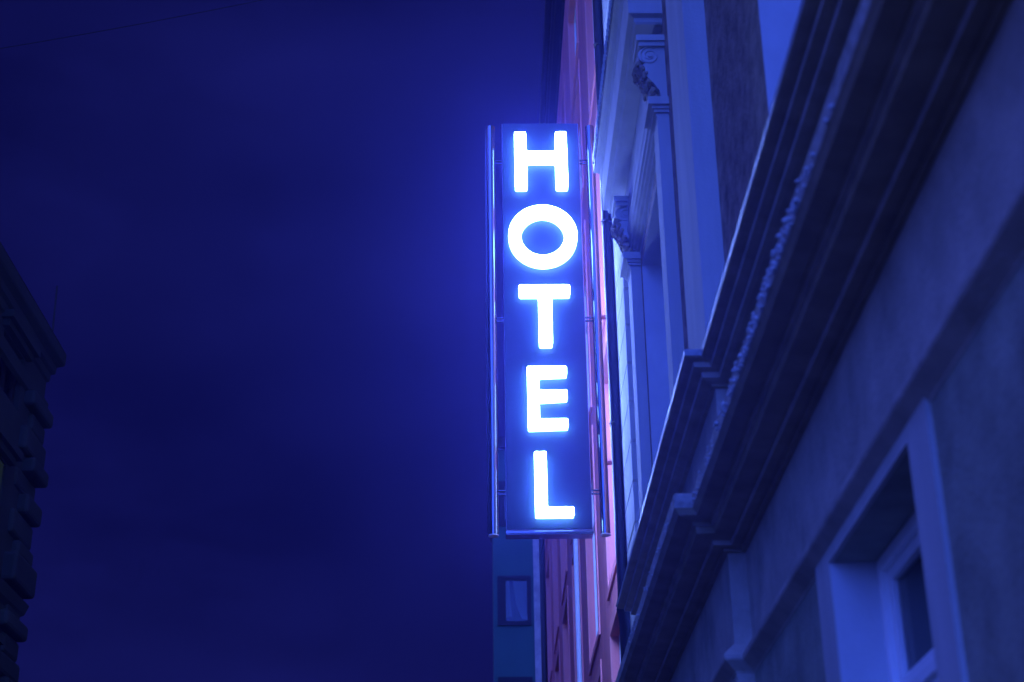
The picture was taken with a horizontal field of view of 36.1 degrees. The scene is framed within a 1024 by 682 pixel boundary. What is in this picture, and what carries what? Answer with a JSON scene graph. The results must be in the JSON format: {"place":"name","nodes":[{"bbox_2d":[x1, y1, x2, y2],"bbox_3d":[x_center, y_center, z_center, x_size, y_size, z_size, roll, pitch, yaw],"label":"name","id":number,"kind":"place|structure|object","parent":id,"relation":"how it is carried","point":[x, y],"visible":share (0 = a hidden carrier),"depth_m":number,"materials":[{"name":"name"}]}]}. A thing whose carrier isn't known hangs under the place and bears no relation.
{"place":"outdoors","nodes":[
{"label":"outdoors","id":0,"kind":"place"},
{"bbox_2d":[0,242,65,681],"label":"corner building","id":1,"kind":"structure","parent":0,"point":[32,356],"depth_m":30.39,"materials":[{"name":"stone"},{"name":"glass"},{"name":"dark timber"}]},
{"bbox_2d":[0,460,3,488],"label":"window","id":2,"kind":"structure","parent":1,"relation":"in","point":[1,464],"depth_m":29.73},
{"bbox_2d":[0,358,15,403],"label":"window","id":3,"kind":"structure","parent":1,"relation":"in","point":[5,373],"depth_m":30.63,"materials":[{"name":"black glass"}]},
{"bbox_2d":[0,0,260,48],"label":"overhead cable","id":4,"kind":"object","parent":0,"point":[133,25],"visible":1,"depth_m":17.02,"materials":[{"name":"rubber"}]},
{"bbox_2d":[0,0,544,681],"label":"sky","id":5,"kind":"structure","parent":0,"point":[259,227],"materials":[{"name":"blue"}]},
{"bbox_2d":[490,437,541,681],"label":"teal building","id":6,"kind":"structure","parent":0,"point":[516,616],"depth_m":61.47,"materials":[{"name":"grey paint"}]},
{"bbox_2d":[498,481,505,525],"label":"window","id":7,"kind":"structure","parent":6,"relation":"in","point":[501,484],"depth_m":63.13,"materials":[{"name":"blue glass"}]},
{"bbox_2d":[497,575,531,625],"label":"window","id":8,"kind":"structure","parent":6,"relation":"in","point":[513,592],"depth_m":61.49,"materials":[{"name":"blue glass"}]},
{"bbox_2d":[498,677,532,681],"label":"window","id":9,"kind":"structure","parent":6,"relation":"in","point":[500,679],"depth_m":60.14,"materials":[{"name":"blue glass"}]},
{"bbox_2d":[539,0,620,681],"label":"pink building","id":10,"kind":"structure","parent":0,"point":[580,635],"depth_m":26.70,"materials":[{"name":"pink stucco"},{"name":"glass"},{"name":"dark timber"}]},
{"bbox_2d":[485,123,611,538],"bbox_3d":[0.481,-0.274,19.903,1.617,5.741,0.410,0,-25,-1],"label":"hotel sign","id":11,"kind":"object","parent":10,"relation":"attached to","point":[548,494],"visible":0.98,"depth_m":19.67,"materials":[{"name":"metal"}]},
{"bbox_2d":[546,545,551,681],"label":"window","id":12,"kind":"structure","parent":10,"relation":"in","point":[548,558],"depth_m":41.07,"materials":[{"name":"white paint"}]},
{"bbox_2d":[551,539,558,653],"bbox_3d":[1.025,5.548,37.650,0.026,3.300,2.560,0,-25,-1],"label":"window","id":13,"kind":"structure","parent":10,"relation":"in","point":[555,640],"depth_m":37.20,"materials":[{"name":"white paint"}]},
{"bbox_2d":[555,639,560,681],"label":"window","id":14,"kind":"structure","parent":10,"relation":"in","point":[558,647],"depth_m":35.77,"materials":[{"name":"white paint"}]},
{"bbox_2d":[560,73,565,122],"bbox_3d":[1.051,-3.870,32.572,0.020,2.270,2.540,0,-25,-1],"label":"window","id":15,"kind":"structure","parent":10,"relation":"in","point":[563,86],"depth_m":31.87,"materials":[{"name":"blue glass"}]},
{"bbox_2d":[560,539,566,605],"bbox_3d":[1.077,3.720,33.758,0.026,3.300,2.560,0,-25,-1],"label":"window","id":16,"kind":"structure","parent":10,"relation":"in","point":[562,592],"depth_m":33.55,"materials":[{"name":"white paint"}]},
{"bbox_2d":[562,585,570,681],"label":"window","id":17,"kind":"structure","parent":10,"relation":"in","point":[566,595],"depth_m":31.99,"materials":[{"name":"white paint"}]},
{"bbox_2d":[567,0,578,122],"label":"window","id":18,"kind":"structure","parent":10,"relation":"in","point":[576,13],"depth_m":29.32,"materials":[{"name":"blue glass"}]},
{"bbox_2d":[571,539,583,681],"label":"window","id":19,"kind":"structure","parent":10,"relation":"in","point":[572,558],"depth_m":27.66,"materials":[{"name":"white paint"}]},
{"bbox_2d":[573,59,583,211],"bbox_3d":[1.239,-3.128,27.475,0.233,2.550,2.560,0,-25,-1],"label":"window","id":20,"kind":"structure","parent":10,"relation":"in","point":[578,67],"depth_m":26.73,"materials":[{"name":"blue glass"}]},
{"bbox_2d":[582,220,591,424],"bbox_3d":[1.284,0.062,25.977,0.233,3.300,2.560,0,-25,-1],"label":"window","id":21,"kind":"structure","parent":10,"relation":"in","point":[584,228],"depth_m":25.22,"materials":[{"name":"blue glass"}]},
{"bbox_2d":[584,0,595,124],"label":"window","id":22,"kind":"structure","parent":10,"relation":"in","point":[590,103],"depth_m":24.42,"materials":[{"name":"blue glass"}]},
{"bbox_2d":[585,425,600,675],"bbox_3d":[1.329,3.288,24.461,0.233,3.250,2.560,0,-25,-1],"label":"window","id":23,"kind":"structure","parent":10,"relation":"in","point":[595,551],"depth_m":24.52,"materials":[{"name":"paint"}]},
{"bbox_2d":[594,659,601,681],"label":"window","id":24,"kind":"structure","parent":10,"relation":"in","point":[598,677],"depth_m":22.61,"materials":[{"name":"white paint"}]},
{"bbox_2d":[594,104,605,338],"bbox_3d":[1.336,-1.767,22.085,0.233,3.300,2.560,0,-25,-1],"label":"window","id":25,"kind":"structure","parent":10,"relation":"in","point":[604,312],"depth_m":22.72,"materials":[{"name":"blue glass"}]},
{"bbox_2d":[603,332,616,600],"bbox_3d":[1.381,1.460,20.570,0.233,3.250,2.560,0,-25,-1],"label":"window","id":26,"kind":"structure","parent":10,"relation":"in","point":[609,584],"depth_m":21.09,"materials":[{"name":"white paint"}]},
{"bbox_2d":[609,592,620,681],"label":"window","id":27,"kind":"structure","parent":10,"relation":"in","point":[614,614],"depth_m":20.47,"materials":[{"name":"white paint"}]},
{"label":"ground","id":28,"kind":"structure","parent":0,"visible":0},
{"bbox_2d":[592,0,1023,681],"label":"apartment building","id":29,"kind":"structure","parent":28,"relation":"on","point":[814,208],"depth_m":7.14,"materials":[{"name":"grey paint"}]},
{"bbox_2d":[592,0,630,660],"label":"downpipe","id":30,"kind":"object","parent":29,"relation":"attached to","point":[617,465],"visible":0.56,"depth_m":18.12,"materials":[{"name":"metal"}]},
{"bbox_2d":[876,510,937,681],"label":"window","id":31,"kind":"structure","parent":29,"relation":"in","point":[900,572],"depth_m":6.93,"materials":[{"name":"white paint"}]}
]}

